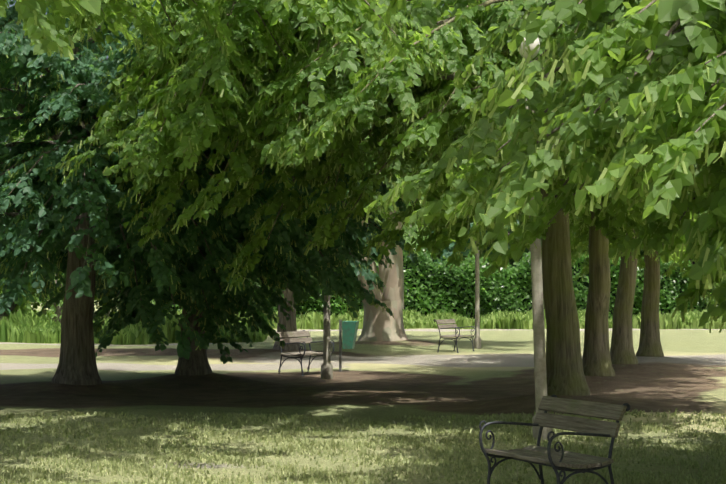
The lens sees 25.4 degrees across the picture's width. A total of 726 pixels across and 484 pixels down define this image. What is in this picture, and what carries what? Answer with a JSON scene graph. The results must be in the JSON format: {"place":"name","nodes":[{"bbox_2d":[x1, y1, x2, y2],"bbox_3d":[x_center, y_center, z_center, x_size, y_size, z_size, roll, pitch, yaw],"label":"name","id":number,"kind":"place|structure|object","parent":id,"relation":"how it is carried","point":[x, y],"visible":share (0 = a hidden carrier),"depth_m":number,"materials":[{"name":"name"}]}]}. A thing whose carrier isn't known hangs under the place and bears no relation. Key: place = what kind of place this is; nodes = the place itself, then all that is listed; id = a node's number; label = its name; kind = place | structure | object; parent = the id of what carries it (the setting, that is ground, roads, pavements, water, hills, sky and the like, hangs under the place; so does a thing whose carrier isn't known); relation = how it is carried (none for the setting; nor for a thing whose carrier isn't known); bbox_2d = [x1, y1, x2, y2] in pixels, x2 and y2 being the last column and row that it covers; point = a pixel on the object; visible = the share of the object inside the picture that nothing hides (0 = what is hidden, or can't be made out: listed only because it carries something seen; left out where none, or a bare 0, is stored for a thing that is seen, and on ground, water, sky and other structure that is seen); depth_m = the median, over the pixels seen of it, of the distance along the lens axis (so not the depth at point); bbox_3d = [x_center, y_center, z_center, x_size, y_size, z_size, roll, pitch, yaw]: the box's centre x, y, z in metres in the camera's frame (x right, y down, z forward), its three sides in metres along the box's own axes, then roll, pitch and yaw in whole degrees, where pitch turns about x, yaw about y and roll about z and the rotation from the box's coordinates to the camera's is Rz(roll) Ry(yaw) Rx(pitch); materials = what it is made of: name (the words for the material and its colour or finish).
{"place":"outdoors","nodes":[
{"label":"outdoors","id":0,"kind":"place"},
{"bbox_2d":[0,0,694,264],"label":"sky","id":1,"kind":"structure","parent":0,"point":[693,262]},
{"bbox_2d":[0,296,725,483],"bbox_3d":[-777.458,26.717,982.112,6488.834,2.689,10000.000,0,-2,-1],"label":"terrain","id":2,"kind":"structure","parent":0,"point":[416,374],"depth_m":26.74,"materials":[{"name":"brown soil"}]},
{"bbox_2d":[0,1,124,315],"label":"tree","id":3,"kind":"object","parent":2,"relation":"on","point":[13,306],"depth_m":93.83,"materials":[{"name":"green plant"}]},
{"bbox_2d":[10,32,119,310],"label":"tree","id":4,"kind":"object","parent":2,"relation":"on","point":[96,48],"depth_m":81.05,"materials":[{"name":"green plant"}]},
{"bbox_2d":[0,109,154,323],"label":"tree","id":5,"kind":"object","parent":2,"relation":"on","point":[54,312],"visible":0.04,"depth_m":68.14,"materials":[{"name":"green plant"}]},
{"bbox_2d":[0,308,269,344],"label":"tall bank grass","id":6,"kind":"structure","parent":2,"relation":"on","point":[18,327],"depth_m":49.72,"materials":[{"name":"green plant"}]},
{"bbox_2d":[34,3,358,375],"bbox_3d":[-3.040,-3.079,29.462,5.883,11.389,5.768,-1,-2,30],"label":"linden tree","id":7,"kind":"object","parent":2,"relation":"on","point":[203,324],"visible":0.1,"depth_m":28.48,"materials":[{"name":"green plant"}]},
{"bbox_2d":[0,0,417,384],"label":"linden tree","id":8,"kind":"object","parent":2,"relation":"on","point":[42,207],"visible":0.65,"depth_m":24.15,"materials":[{"name":"green plant"}]},
{"bbox_2d":[0,0,447,108],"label":"linden tree","id":9,"kind":"object","parent":2,"relation":"on","point":[337,17],"visible":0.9,"depth_m":17.69,"materials":[{"name":"green plant"}]},
{"bbox_2d":[276,330,333,375],"bbox_3d":[-1.191,2.244,32.667,0.763,0.884,1.220,-1,-2,31],"label":"bench","id":10,"kind":"object","parent":2,"relation":"on","point":[291,340],"visible":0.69,"depth_m":32.63,"materials":[{"name":"wood"}]},
{"bbox_2d":[321,295,332,378],"bbox_3d":[-0.697,0.295,31.111,0.256,4.715,0.256,0,-2,-1],"label":"lamp post","id":11,"kind":"object","parent":2,"relation":"on","point":[326,369],"visible":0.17,"depth_m":31.01,"materials":[{"name":"metal"}]},
{"bbox_2d":[339,320,358,371],"bbox_3d":[-0.299,2.150,33.242,0.389,1.100,0.378,0,-2,9],"label":"litter bin","id":12,"kind":"object","parent":2,"relation":"on","point":[347,333],"visible":0.96,"depth_m":33.10,"materials":[{"name":"metal"}]},
{"bbox_2d":[273,5,455,350],"bbox_3d":[-1.861,-3.149,40.809,10.221,12.102,10.086,0,-2,-1],"label":"linden tree","id":13,"kind":"object","parent":2,"relation":"on","point":[290,325],"depth_m":40.43,"materials":[{"name":"green plant"}]},
{"bbox_2d":[49,0,706,395],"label":"linden tree","id":14,"kind":"object","parent":2,"relation":"on","point":[401,112],"visible":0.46,"depth_m":20.84,"materials":[{"name":"green plant"}]},
{"bbox_2d":[102,309,725,329],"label":"hedge grass","id":15,"kind":"structure","parent":2,"relation":"on","point":[492,320],"depth_m":65.97,"materials":[{"name":"green plant"}]},
{"bbox_2d":[345,44,505,340],"bbox_3d":[0.438,-6.018,48.091,16.073,18.407,15.713,0,-2,-1],"label":"plane tree","id":16,"kind":"object","parent":2,"relation":"on","point":[379,324],"depth_m":47.40,"materials":[{"name":"beige plant"}]},
{"bbox_2d":[150,246,721,318],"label":"laurel hedge","id":17,"kind":"object","parent":2,"relation":"on","point":[429,285],"visible":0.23,"depth_m":72.06,"materials":[{"name":"green plant"}]},
{"bbox_2d":[368,2,520,239],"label":"tree","id":18,"kind":"object","parent":2,"relation":"on","point":[373,235],"depth_m":97.81,"materials":[{"name":"green plant"}]},
{"bbox_2d":[367,206,524,264],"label":"tree","id":19,"kind":"object","parent":2,"relation":"on","point":[410,233],"depth_m":84.02,"materials":[{"name":"green plant"}]},
{"bbox_2d":[434,319,475,352],"bbox_3d":[2.468,2.510,43.346,0.763,0.884,1.220,-1,-2,27],"label":"bench","id":20,"kind":"object","parent":2,"relation":"on","point":[449,323],"visible":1,"depth_m":43.29,"materials":[{"name":"wood"}]},
{"bbox_2d":[473,215,480,348],"bbox_3d":[3.244,0.679,45.798,0.256,4.715,0.256,0,-2,-1],"label":"lamp post","id":21,"kind":"object","parent":2,"relation":"on","point":[477,342],"visible":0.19,"depth_m":45.72,"materials":[{"name":"metal"}]},
{"bbox_2d":[519,38,552,440],"bbox_3d":[1.985,-0.067,18.573,0.393,4.735,0.256,0,-2,-1],"label":"lamp post","id":22,"kind":"object","parent":2,"relation":"on","point":[540,373],"visible":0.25,"depth_m":18.50,"materials":[{"name":"metal"}]},
{"bbox_2d":[363,0,725,332],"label":"linden tree","id":23,"kind":"object","parent":2,"relation":"on","point":[643,81],"visible":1,"depth_m":10.96,"materials":[{"name":"green plant"}]},
{"bbox_2d":[413,0,679,376],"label":"linden tree","id":24,"kind":"object","parent":2,"relation":"on","point":[596,359],"depth_m":29.05,"materials":[{"name":"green plant"}]},
{"bbox_2d":[423,216,670,274],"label":"tree","id":25,"kind":"object","parent":2,"relation":"on","point":[450,252],"depth_m":83.56,"materials":[{"name":"green plant"}]},
{"bbox_2d":[479,394,629,483],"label":"park bench","id":26,"kind":"object","parent":2,"relation":"on","point":[555,459],"visible":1,"depth_m":13.05,"materials":[{"name":"wood"}]},
{"bbox_2d":[473,207,698,363],"bbox_3d":[5.440,-2.816,33.534,7.111,11.092,7.349,0,-2,-1],"label":"linden tree","id":27,"kind":"object","parent":2,"relation":"on","point":[622,350],"depth_m":33.19,"materials":[{"name":"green plant"}]},
{"bbox_2d":[503,212,725,356],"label":"linden tree","id":28,"kind":"object","parent":2,"relation":"on","point":[650,345],"visible":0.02,"depth_m":36.65,"materials":[{"name":"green plant"}]},
{"bbox_2d":[640,244,725,271],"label":"tree","id":29,"kind":"object","parent":2,"relation":"on","point":[671,259],"depth_m":90.00,"materials":[{"name":"green plant"}]},
{"bbox_2d":[715,271,725,305],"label":"tree","id":30,"kind":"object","parent":2,"relation":"on","point":[723,278],"depth_m":92.82,"materials":[{"name":"green plant"}]},
{"bbox_2d":[0,408,725,483],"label":"lawn grass","id":31,"kind":"structure","parent":0,"point":[189,453],"depth_m":17.42,"materials":[{"name":"green plant"}]}
]}

